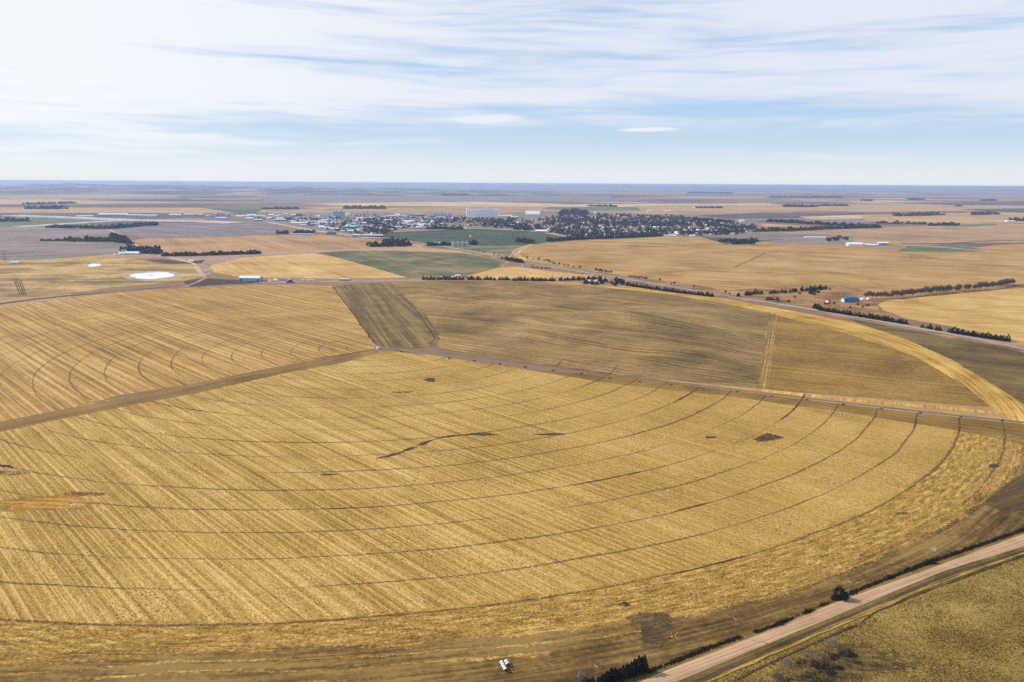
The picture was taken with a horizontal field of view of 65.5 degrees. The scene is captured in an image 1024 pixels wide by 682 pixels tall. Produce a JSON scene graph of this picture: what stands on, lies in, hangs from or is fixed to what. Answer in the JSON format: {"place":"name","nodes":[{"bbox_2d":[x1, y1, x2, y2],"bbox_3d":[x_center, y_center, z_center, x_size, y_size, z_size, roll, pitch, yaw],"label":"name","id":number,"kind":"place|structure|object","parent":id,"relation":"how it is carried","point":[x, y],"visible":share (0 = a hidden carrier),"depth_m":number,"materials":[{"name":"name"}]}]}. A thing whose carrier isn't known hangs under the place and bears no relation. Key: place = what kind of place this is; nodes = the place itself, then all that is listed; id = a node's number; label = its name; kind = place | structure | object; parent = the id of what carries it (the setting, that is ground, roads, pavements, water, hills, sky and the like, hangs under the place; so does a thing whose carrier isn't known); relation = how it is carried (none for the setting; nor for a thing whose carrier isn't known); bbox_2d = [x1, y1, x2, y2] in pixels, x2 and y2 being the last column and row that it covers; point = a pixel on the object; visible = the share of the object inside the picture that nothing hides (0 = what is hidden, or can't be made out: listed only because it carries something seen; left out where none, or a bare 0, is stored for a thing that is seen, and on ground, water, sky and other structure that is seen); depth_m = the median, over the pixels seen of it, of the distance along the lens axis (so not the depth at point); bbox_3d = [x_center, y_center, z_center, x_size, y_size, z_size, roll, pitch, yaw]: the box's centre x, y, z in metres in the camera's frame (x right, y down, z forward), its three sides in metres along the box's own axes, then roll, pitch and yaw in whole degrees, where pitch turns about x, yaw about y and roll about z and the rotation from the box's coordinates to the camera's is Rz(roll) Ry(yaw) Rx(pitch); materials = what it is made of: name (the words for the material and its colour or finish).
{"place":"outdoors","nodes":[
{"label":"outdoors","id":0,"kind":"place"},
{"bbox_2d":[0,494,99,511],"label":"gold grass","id":1,"kind":"structure","parent":0,"point":[24,503],"depth_m":603.13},
{"bbox_2d":[0,217,109,226],"bbox_3d":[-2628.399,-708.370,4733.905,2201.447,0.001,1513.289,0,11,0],"label":"airfield grass","id":2,"kind":"structure","parent":0,"point":[38,220],"depth_m":4746.94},
{"bbox_2d":[0,217,29,221],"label":"shelterbelt","id":3,"kind":"object","parent":2,"relation":"on","point":[14,219],"visible":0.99,"depth_m":4723.25,"materials":[{"name":"plant"}]},
{"bbox_2d":[106,221,158,228],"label":"shelterbelt","id":4,"kind":"object","parent":2,"relation":"on","point":[121,225],"visible":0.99,"depth_m":4227.94,"materials":[{"name":"green wood"}]},
{"bbox_2d":[0,226,131,242],"bbox_3d":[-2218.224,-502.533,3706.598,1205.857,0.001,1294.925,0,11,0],"label":"mauve field","id":5,"kind":"structure","parent":0,"point":[20,234],"depth_m":3675.78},
{"bbox_2d":[45,224,108,228],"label":"shelterbelt","id":6,"kind":"object","parent":5,"relation":"on","point":[86,226],"visible":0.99,"depth_m":4082.86,"materials":[{"name":"green wood"}]},
{"bbox_2d":[63,235,118,241],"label":"shelterbelt","id":7,"kind":"object","parent":5,"relation":"on","point":[97,239],"visible":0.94,"depth_m":3208.34,"materials":[{"name":"plant"}]},
{"bbox_2d":[0,242,145,259],"bbox_3d":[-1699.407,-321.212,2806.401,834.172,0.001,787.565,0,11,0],"label":"tan field","id":8,"kind":"structure","parent":0,"point":[32,250],"depth_m":2813.47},
{"bbox_2d":[65,491,103,495],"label":"bare soil","id":9,"kind":"structure","parent":0,"point":[78,493],"depth_m":622.66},
{"bbox_2d":[0,208,232,212],"bbox_3d":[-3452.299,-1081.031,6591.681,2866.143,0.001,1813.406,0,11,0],"label":"tan field","id":10,"kind":"structure","parent":0,"point":[120,210],"depth_m":6531.45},
{"bbox_2d":[23,204,68,208],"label":"shelterbelt","id":11,"kind":"object","parent":10,"relation":"on","point":[46,207],"visible":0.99,"depth_m":6824.26,"materials":[{"name":"plant"}]},
{"bbox_2d":[0,213,261,218],"bbox_3d":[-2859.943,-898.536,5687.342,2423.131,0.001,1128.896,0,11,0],"label":"fallow field","id":12,"kind":"structure","parent":0,"point":[163,216],"depth_m":5704.96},
{"bbox_2d":[84,221,202,225],"bbox_3d":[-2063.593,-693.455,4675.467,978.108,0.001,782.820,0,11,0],"label":"fallow field","id":13,"kind":"structure","parent":0,"point":[112,222],"depth_m":4705.60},
{"bbox_2d":[121,271,181,280],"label":"pond shore","id":14,"kind":"structure","parent":0,"point":[127,276],"depth_m":2039.35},
{"bbox_2d":[129,272,174,278],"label":"salt pond","id":15,"kind":"structure","parent":0,"point":[156,275],"depth_m":2065.11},
{"bbox_2d":[106,229,204,276],"bbox_3d":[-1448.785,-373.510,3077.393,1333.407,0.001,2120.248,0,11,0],"label":"farm road","id":16,"kind":"structure","parent":0,"point":[199,271],"depth_m":2371.13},
{"bbox_2d":[0,284,375,421],"bbox_3d":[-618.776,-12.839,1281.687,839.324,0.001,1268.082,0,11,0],"label":"wheat stubble field","id":17,"kind":"structure","parent":0,"point":[61,354],"depth_m":1234.71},
{"bbox_2d":[116,222,291,238],"bbox_3d":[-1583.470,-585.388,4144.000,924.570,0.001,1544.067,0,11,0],"label":"strip field","id":18,"kind":"structure","parent":0,"point":[177,230],"depth_m":4005.53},
{"bbox_2d":[132,235,381,253],"bbox_3d":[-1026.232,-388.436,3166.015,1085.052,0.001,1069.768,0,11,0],"label":"stubble field","id":19,"kind":"structure","parent":0,"point":[272,243],"depth_m":3155.80,"materials":[{"name":"plant"}]},
{"bbox_2d":[203,206,310,209],"bbox_3d":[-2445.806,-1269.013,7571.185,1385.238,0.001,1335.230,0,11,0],"label":"grass field","id":20,"kind":"structure","parent":0,"point":[243,207],"depth_m":7570.42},
{"bbox_2d":[121,246,421,273],"bbox_3d":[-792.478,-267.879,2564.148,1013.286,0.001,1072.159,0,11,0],"label":"farm yard","id":21,"kind":"structure","parent":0,"point":[210,259],"depth_m":2599.05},
{"bbox_2d":[161,249,260,255],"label":"shelterbelt","id":22,"kind":"object","parent":21,"relation":"on","point":[188,253],"visible":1,"depth_m":2634.05,"materials":[{"name":"plant"}]},
{"bbox_2d":[366,240,411,246],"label":"shelterbelt","id":23,"kind":"object","parent":21,"relation":"on","point":[388,244],"visible":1,"depth_m":3042.29,"materials":[{"name":"plant"}]},
{"bbox_2d":[0,183,564,195],"bbox_3d":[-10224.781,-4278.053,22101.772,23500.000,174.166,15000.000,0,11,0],"label":"hills","id":24,"kind":"structure","parent":0,"point":[70,188],"depth_m":17615.41,"materials":[{"name":"plant"}]},
{"bbox_2d":[183,246,403,286],"bbox_3d":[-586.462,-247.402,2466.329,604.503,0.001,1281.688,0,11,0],"label":"section road","id":25,"kind":"structure","parent":0,"point":[209,273],"depth_m":2263.90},
{"bbox_2d":[35,650,552,681],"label":"field rim","id":26,"kind":"object","parent":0,"point":[360,666],"visible":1,"depth_m":399.71,"materials":[{"name":"plant"}]},
{"bbox_2d":[210,253,406,278],"bbox_3d":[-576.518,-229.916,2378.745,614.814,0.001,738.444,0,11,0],"label":"stubble field","id":27,"kind":"structure","parent":0,"point":[313,265],"depth_m":2258.45,"materials":[{"name":"plant"}]},
{"bbox_2d":[0,630,641,675],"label":"field rim","id":28,"kind":"object","parent":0,"point":[167,662],"visible":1,"depth_m":408.81,"materials":[{"name":"plant"}]},
{"bbox_2d":[267,222,383,237],"bbox_3d":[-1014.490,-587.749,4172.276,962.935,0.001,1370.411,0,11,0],"label":"town road","id":29,"kind":"structure","parent":0,"point":[319,231],"depth_m":4103.92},
{"bbox_2d":[308,676,399,681],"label":"field rim","id":30,"kind":"object","parent":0,"point":[378,677],"visible":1,"depth_m":391.88,"materials":[{"name":"plant"}]},
{"bbox_2d":[316,251,500,276],"bbox_3d":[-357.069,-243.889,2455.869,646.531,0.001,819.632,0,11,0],"label":"wheat field","id":31,"kind":"structure","parent":0,"point":[416,264],"depth_m":2454.82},
{"bbox_2d":[257,206,559,213],"bbox_3d":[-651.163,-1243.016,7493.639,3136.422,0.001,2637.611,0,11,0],"label":"tan field","id":32,"kind":"structure","parent":0,"point":[432,210],"depth_m":7056.81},
{"bbox_2d":[343,205,386,208],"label":"shelterbelt","id":33,"kind":"object","parent":32,"relation":"on","point":[365,207],"visible":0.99,"depth_m":7378.12,"materials":[{"name":"green wood"}]},
{"bbox_2d":[320,202,549,206],"bbox_3d":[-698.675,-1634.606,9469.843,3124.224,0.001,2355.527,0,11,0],"label":"pale field","id":34,"kind":"structure","parent":0,"point":[497,204],"depth_m":9149.00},
{"bbox_2d":[257,196,614,202],"bbox_3d":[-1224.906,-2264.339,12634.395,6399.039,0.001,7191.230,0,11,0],"label":"mauve field","id":35,"kind":"structure","parent":0,"point":[315,199],"depth_m":12081.10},
{"bbox_2d":[262,279,625,285],"bbox_3d":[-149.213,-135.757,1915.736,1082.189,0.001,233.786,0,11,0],"label":"farm road","id":36,"kind":"structure","parent":0,"point":[443,279],"depth_m":2009.19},
{"bbox_2d":[418,433,489,444],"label":"bare soil","id":37,"kind":"structure","parent":0,"point":[424,442],"depth_m":771.10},
{"bbox_2d":[381,229,562,245],"bbox_3d":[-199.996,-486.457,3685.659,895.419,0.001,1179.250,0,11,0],"label":"wheat field","id":38,"kind":"structure","parent":0,"point":[490,237],"depth_m":3660.30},
{"bbox_2d":[106,183,846,188],"bbox_3d":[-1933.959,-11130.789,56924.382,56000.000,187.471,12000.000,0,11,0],"label":"hills","id":39,"kind":"structure","parent":0,"point":[459,185],"depth_m":53165.43,"materials":[{"name":"blue plant"}]},
{"bbox_2d":[422,243,540,255],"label":"grass field","id":40,"kind":"structure","parent":0,"point":[508,250],"depth_m":2983.33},
{"bbox_2d":[221,212,768,240],"bbox_3d":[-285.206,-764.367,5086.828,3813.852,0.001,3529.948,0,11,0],"label":"town ground","id":41,"kind":"structure","parent":0,"point":[466,225],"depth_m":4927.52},
{"bbox_2d":[195,213,523,233],"bbox_3d":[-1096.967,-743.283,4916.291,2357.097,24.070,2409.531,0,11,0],"label":"town trees","id":42,"kind":"object","parent":41,"relation":"on","point":[375,228],"visible":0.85,"depth_m":4825.06,"materials":[{"name":"green plant"}]},
{"bbox_2d":[546,232,662,240],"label":"shelterbelt","id":43,"kind":"object","parent":41,"relation":"on","point":[609,236],"visible":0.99,"depth_m":3546.92,"materials":[{"name":"green wood"}]},
{"bbox_2d":[477,208,757,236],"bbox_3d":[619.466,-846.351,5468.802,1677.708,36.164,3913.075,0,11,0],"label":"town trees","id":44,"kind":"object","parent":41,"relation":"on","point":[626,223],"visible":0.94,"depth_m":4726.48,"materials":[{"name":"green plant"}]},
{"bbox_2d":[0,351,1015,658],"bbox_3d":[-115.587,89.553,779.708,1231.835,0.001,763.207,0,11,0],"label":"corn stubble field","id":45,"kind":"structure","parent":0,"point":[248,493],"depth_m":612.63,"materials":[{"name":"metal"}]},
{"bbox_2d":[0,438,1023,681],"bbox_3d":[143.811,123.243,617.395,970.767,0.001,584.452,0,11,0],"label":"field margin","id":46,"kind":"object","parent":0,"point":[568,659],"visible":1,"depth_m":414.94,"materials":[{"name":"brown plant"}]},
{"bbox_2d":[0,432,1023,680],"bbox_3d":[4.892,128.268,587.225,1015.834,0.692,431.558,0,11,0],"label":"loose straw","id":47,"kind":"object","parent":46,"relation":"on","point":[562,594],"visible":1,"depth_m":461.29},
{"bbox_2d":[646,526,1023,673],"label":"brush row","id":48,"kind":"object","parent":46,"relation":"on","point":[856,590],"visible":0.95,"depth_m":475.90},
{"bbox_2d":[831,584,849,600],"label":"cedar tree","id":49,"kind":"object","parent":46,"relation":"on","point":[836,596],"visible":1,"depth_m":468.06,"materials":[{"name":"green plant"}]},
{"bbox_2d":[0,183,1023,438],"bbox_3d":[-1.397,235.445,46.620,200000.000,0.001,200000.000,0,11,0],"label":"ground","id":50,"kind":"structure","parent":0,"point":[616,195],"depth_m":8412.71,"materials":[{"name":"soil"}]},
{"bbox_2d":[22,201,76,204],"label":"shelterbelt","id":51,"kind":"object","parent":50,"relation":"on","point":[61,202],"visible":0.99,"depth_m":8336.57,"materials":[{"name":"plant"}]},
{"bbox_2d":[10,220,126,226],"bbox_3d":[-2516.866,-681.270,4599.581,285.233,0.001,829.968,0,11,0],"label":"runway","id":52,"kind":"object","parent":50,"relation":"on","point":[67,223],"visible":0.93,"depth_m":4544.37,"materials":[{"name":"asphalt"}]},
{"bbox_2d":[0,256,206,298],"bbox_3d":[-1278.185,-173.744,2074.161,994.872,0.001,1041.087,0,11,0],"label":"pasture","id":53,"kind":"structure","parent":50,"relation":"on","point":[48,277],"depth_m":2093.83,"materials":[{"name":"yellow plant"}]},
{"bbox_2d":[0,215,238,222],"bbox_3d":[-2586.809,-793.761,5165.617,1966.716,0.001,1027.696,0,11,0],"label":"runway","id":54,"kind":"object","parent":50,"relation":"on","point":[203,221],"visible":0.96,"depth_m":5060.05,"materials":[{"name":"asphalt"}]},
{"bbox_2d":[0,284,239,303],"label":"rail bed","id":55,"kind":"object","parent":50,"relation":"on","point":[88,293],"visible":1,"depth_m":1711.39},
{"bbox_2d":[119,244,162,253],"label":"shelterbelt","id":56,"kind":"object","parent":50,"relation":"on","point":[149,250],"visible":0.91,"depth_m":2700.86,"materials":[{"name":"green wood"}]},
{"bbox_2d":[145,259,203,263],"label":"feedlot","id":57,"kind":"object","parent":50,"relation":"on","point":[165,261],"visible":0.99,"depth_m":2424.44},
{"bbox_2d":[0,349,377,431],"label":"mown strip","id":58,"kind":"object","parent":50,"relation":"on","point":[15,423],"visible":1,"depth_m":922.85,"materials":[{"name":"plant"}]},
{"bbox_2d":[184,278,258,286],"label":"feedlot","id":59,"kind":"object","parent":50,"relation":"on","point":[207,282],"visible":0.96,"depth_m":1931.72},
{"bbox_2d":[239,276,262,280],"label":"machine shed","id":60,"kind":"structure","parent":50,"relation":"on","point":[250,278],"depth_m":1956.88,"materials":[{"name":"paint"}]},
{"bbox_2d":[332,282,438,347],"bbox_3d":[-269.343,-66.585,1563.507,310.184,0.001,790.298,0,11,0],"label":"dark drilled strip","id":61,"kind":"object","parent":50,"relation":"on","point":[387,315],"visible":1,"depth_m":1463.43,"materials":[{"name":"plant"}]},
{"bbox_2d":[466,206,498,217],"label":"grain elevator","id":62,"kind":"object","parent":50,"relation":"on","point":[489,212],"visible":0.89,"depth_m":5645.60,"materials":[{"name":"white paint"}]},
{"bbox_2d":[394,238,1023,348],"bbox_3d":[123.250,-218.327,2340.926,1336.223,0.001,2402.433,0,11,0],"label":"highway","id":63,"kind":"structure","parent":50,"relation":"on","point":[776,303],"depth_m":1589.61,"materials":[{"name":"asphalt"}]},
{"bbox_2d":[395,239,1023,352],"bbox_3d":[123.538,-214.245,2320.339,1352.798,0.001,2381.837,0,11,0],"label":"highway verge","id":64,"kind":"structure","parent":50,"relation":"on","point":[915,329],"depth_m":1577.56,"materials":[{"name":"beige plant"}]},
{"bbox_2d":[767,196,842,197],"bbox_3d":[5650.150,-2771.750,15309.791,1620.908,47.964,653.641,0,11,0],"label":"shelterbelt","id":65,"kind":"object","parent":50,"relation":"on","point":[804,197],"visible":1,"depth_m":15282.73,"materials":[{"name":"plant"}]},
{"bbox_2d":[875,220,926,224],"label":"shelterbelt","id":66,"kind":"object","parent":50,"relation":"on","point":[894,222],"visible":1,"depth_m":5077.26,"materials":[{"name":"green wood"}]},
{"bbox_2d":[0,442,1023,669],"bbox_3d":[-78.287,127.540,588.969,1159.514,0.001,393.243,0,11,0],"label":"field rim","id":67,"kind":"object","parent":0,"point":[162,649],"visible":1,"depth_m":431.94,"materials":[{"name":"plant"}]},
{"bbox_2d":[0,0,1023,188],"label":"sky","id":68,"kind":"structure","parent":0,"point":[709,93],"materials":[{"name":"blue"}]},
{"bbox_2d":[468,267,609,280],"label":"stubble field","id":69,"kind":"structure","parent":0,"point":[510,272],"depth_m":2143.17,"materials":[{"name":"plant"}]},
{"bbox_2d":[390,281,770,387],"bbox_3d":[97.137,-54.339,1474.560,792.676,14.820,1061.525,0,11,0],"label":"drilled wheat field","id":70,"kind":"structure","parent":0,"point":[632,333],"depth_m":1324.75,"materials":[{"name":"plant"}]},
{"bbox_2d":[545,207,641,210],"bbox_3d":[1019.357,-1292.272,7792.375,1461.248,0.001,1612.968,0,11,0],"label":"grass field","id":71,"kind":"structure","parent":0,"point":[604,208],"depth_m":7839.85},
{"bbox_2d":[506,203,770,206],"bbox_3d":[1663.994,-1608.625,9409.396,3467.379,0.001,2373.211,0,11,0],"label":"pale field","id":72,"kind":"structure","parent":0,"point":[572,205],"depth_m":9326.67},
{"bbox_2d":[625,612,670,622],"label":"bare soil","id":73,"kind":"structure","parent":0,"point":[647,617],"depth_m":449.32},
{"bbox_2d":[640,621,671,649],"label":"bare soil","id":74,"kind":"structure","parent":0,"point":[653,634],"depth_m":433.36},
{"bbox_2d":[589,211,792,214],"bbox_3d":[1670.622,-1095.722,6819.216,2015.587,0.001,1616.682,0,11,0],"label":"tan field","id":75,"kind":"structure","parent":0,"point":[691,212],"depth_m":6974.34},
{"bbox_2d":[379,348,1023,422],"bbox_3d":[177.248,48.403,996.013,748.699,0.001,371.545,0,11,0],"label":"access lane","id":76,"kind":"structure","parent":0,"point":[709,386],"depth_m":959.78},
{"bbox_2d":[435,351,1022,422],"bbox_3d":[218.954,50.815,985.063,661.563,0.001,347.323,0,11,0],"label":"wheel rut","id":77,"kind":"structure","parent":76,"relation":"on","point":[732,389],"depth_m":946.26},
{"bbox_2d":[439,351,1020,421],"bbox_3d":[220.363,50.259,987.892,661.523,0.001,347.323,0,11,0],"label":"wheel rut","id":78,"kind":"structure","parent":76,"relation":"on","point":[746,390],"depth_m":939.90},
{"bbox_2d":[703,237,782,243],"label":"wheat corner","id":79,"kind":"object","parent":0,"point":[715,239],"visible":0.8,"depth_m":3540.85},
{"bbox_2d":[754,433,782,441],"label":"bare soil","id":80,"kind":"structure","parent":0,"point":[767,437],"depth_m":770.79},
{"bbox_2d":[520,237,1023,291],"bbox_3d":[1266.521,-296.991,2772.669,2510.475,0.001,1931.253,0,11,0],"label":"stubble field","id":81,"kind":"structure","parent":0,"point":[702,261],"depth_m":2486.35,"materials":[{"name":"plant"}]},
{"bbox_2d":[530,370,1023,445],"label":"brown strip","id":82,"kind":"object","parent":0,"point":[983,427],"visible":1,"depth_m":865.26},
{"bbox_2d":[542,281,1023,423],"bbox_3d":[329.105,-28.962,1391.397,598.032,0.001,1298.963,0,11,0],"label":"straw ring","id":83,"kind":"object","parent":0,"point":[999,400],"visible":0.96,"depth_m":1225.23,"materials":[{"name":"plant"}]},
{"bbox_2d":[696,212,873,218],"bbox_3d":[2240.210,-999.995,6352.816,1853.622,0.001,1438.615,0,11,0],"label":"fallow field","id":84,"kind":"structure","parent":0,"point":[760,215],"depth_m":6378.01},
{"bbox_2d":[725,233,853,242],"bbox_3d":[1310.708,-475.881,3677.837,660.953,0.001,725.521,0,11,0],"label":"mauve field","id":85,"kind":"structure","parent":0,"point":[793,238],"depth_m":3646.58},
{"bbox_2d":[759,223,824,232],"bbox_3d":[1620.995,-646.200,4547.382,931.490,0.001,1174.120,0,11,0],"label":"orange field","id":86,"kind":"structure","parent":0,"point":[775,225],"depth_m":4687.62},
{"bbox_2d":[752,224,880,231],"bbox_3d":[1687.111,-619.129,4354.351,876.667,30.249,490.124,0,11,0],"label":"shelterbelt","id":87,"kind":"object","parent":86,"relation":"on","point":[791,228],"visible":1,"depth_m":4362.62,"materials":[{"name":"plant"}]},
{"bbox_2d":[736,218,876,223],"bbox_3d":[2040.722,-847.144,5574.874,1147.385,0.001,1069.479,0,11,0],"label":"mauve field","id":88,"kind":"structure","parent":0,"point":[856,221],"depth_m":5532.04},
{"bbox_2d":[626,531,1023,681],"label":"road bank","id":89,"kind":"structure","parent":0,"point":[705,672],"depth_m":452.47,"materials":[{"name":"brown plant"}]},
{"bbox_2d":[635,203,1023,210],"bbox_3d":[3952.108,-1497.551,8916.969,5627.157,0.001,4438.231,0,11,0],"label":"orange field","id":90,"kind":"structure","parent":0,"point":[882,207],"depth_m":8615.30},
{"bbox_2d":[640,534,1023,681],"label":"dirt road","id":91,"kind":"structure","parent":0,"point":[687,669],"depth_m":447.81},
{"bbox_2d":[803,215,861,218],"bbox_3d":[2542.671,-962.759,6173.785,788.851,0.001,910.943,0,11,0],"label":"pale field","id":92,"kind":"structure","parent":0,"point":[838,217],"depth_m":6045.40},
{"bbox_2d":[646,279,1023,320],"bbox_3d":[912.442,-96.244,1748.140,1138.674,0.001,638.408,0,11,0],"label":"rough grass","id":93,"kind":"structure","parent":0,"point":[836,294],"depth_m":1771.85,"materials":[{"name":"plant"}]},
{"bbox_2d":[761,640,916,681],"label":"scrub ground","id":94,"kind":"structure","parent":0,"point":[876,661],"depth_m":405.40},
{"bbox_2d":[781,665,843,681],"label":"brush thicket","id":95,"kind":"object","parent":94,"relation":"on","point":[818,673],"visible":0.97,"depth_m":397.97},
{"bbox_2d":[809,646,857,669],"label":"brush thicket","id":96,"kind":"object","parent":94,"relation":"on","point":[833,659],"visible":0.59,"depth_m":411.94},
{"bbox_2d":[692,550,1023,681],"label":"ditch","id":97,"kind":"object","parent":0,"point":[726,667],"visible":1,"depth_m":442.91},
{"bbox_2d":[704,552,1023,681],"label":"yellow verge","id":98,"kind":"structure","parent":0,"point":[815,634],"depth_m":445.09,"materials":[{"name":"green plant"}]},
{"bbox_2d":[710,555,1023,681],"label":"prairie","id":99,"kind":"structure","parent":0,"point":[1010,575],"depth_m":434.72,"materials":[{"name":"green plant"}]},
{"bbox_2d":[756,314,989,406],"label":"cover crop field","id":100,"kind":"structure","parent":0,"point":[808,358],"depth_m":1053.87,"materials":[{"name":"plant"}]},
{"bbox_2d":[763,314,774,387],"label":"straw seam","id":101,"kind":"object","parent":100,"relation":"on","point":[768,361],"visible":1,"depth_m":1131.41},
{"bbox_2d":[728,188,1023,190],"bbox_3d":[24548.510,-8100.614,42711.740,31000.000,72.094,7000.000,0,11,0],"label":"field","id":102,"kind":"structure","parent":0,"point":[873,189],"depth_m":40992.43,"materials":[{"name":"blue plant"}]},
{"bbox_2d":[753,388,999,414],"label":"straw verge","id":103,"kind":"structure","parent":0,"point":[890,403],"depth_m":894.19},
{"bbox_2d":[731,554,1023,681],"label":"bank edge","id":104,"kind":"object","parent":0,"point":[843,629],"visible":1,"depth_m":461.21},
{"bbox_2d":[740,556,1023,678],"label":"grass tufts","id":105,"kind":"object","parent":104,"relation":"on","point":[883,609],"visible":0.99,"depth_m":458.67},
{"bbox_2d":[754,223,1023,242],"bbox_3d":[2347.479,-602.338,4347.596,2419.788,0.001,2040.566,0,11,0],"label":"tan field","id":106,"kind":"structure","parent":0,"point":[958,234],"depth_m":4036.88,"materials":[{"name":"plant"}]},
{"bbox_2d":[766,219,880,226],"bbox_3d":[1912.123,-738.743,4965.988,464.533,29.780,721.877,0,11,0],"label":"shelterbelt","id":107,"kind":"object","parent":106,"relation":"on","point":[805,222],"visible":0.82,"depth_m":4987.26,"materials":[{"name":"plant"}]},
{"bbox_2d":[850,319,1023,403],"bbox_3d":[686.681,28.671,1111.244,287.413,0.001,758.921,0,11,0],"label":"dark corner grass","id":108,"kind":"structure","parent":0,"point":[1002,369],"depth_m":1143.79,"materials":[{"name":"plant"}]},
{"bbox_2d":[898,243,982,252],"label":"grass corner","id":109,"kind":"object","parent":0,"point":[938,248],"depth_m":3099.29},
{"bbox_2d":[860,212,1023,223],"bbox_3d":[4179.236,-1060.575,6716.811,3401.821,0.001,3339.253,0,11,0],"label":"orange field","id":110,"kind":"structure","parent":0,"point":[968,218],"depth_m":5999.98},
{"bbox_2d":[892,212,944,215],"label":"shelterbelt","id":111,"kind":"object","parent":110,"relation":"on","point":[919,213],"visible":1,"depth_m":6487.56,"materials":[{"name":"green wood"}]},
{"bbox_2d":[878,288,1023,341],"bbox_3d":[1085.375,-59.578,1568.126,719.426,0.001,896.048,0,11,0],"label":"stubble field","id":112,"kind":"structure","parent":0,"point":[998,312],"depth_m":1563.00,"materials":[{"name":"plant"}]},
{"bbox_2d":[899,202,1023,204],"bbox_3d":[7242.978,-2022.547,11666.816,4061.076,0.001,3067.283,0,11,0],"label":"fallow field","id":113,"kind":"structure","parent":0,"point":[978,203],"depth_m":11185.49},
{"bbox_2d":[959,208,1023,212],"bbox_3d":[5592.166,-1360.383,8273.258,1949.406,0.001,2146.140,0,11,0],"label":"grass field","id":114,"kind":"structure","parent":0,"point":[1016,210],"depth_m":8049.32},
{"bbox_2d":[983,474,1023,511],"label":"bare soil","id":115,"kind":"structure","parent":0,"point":[1013,496],"depth_m":625.55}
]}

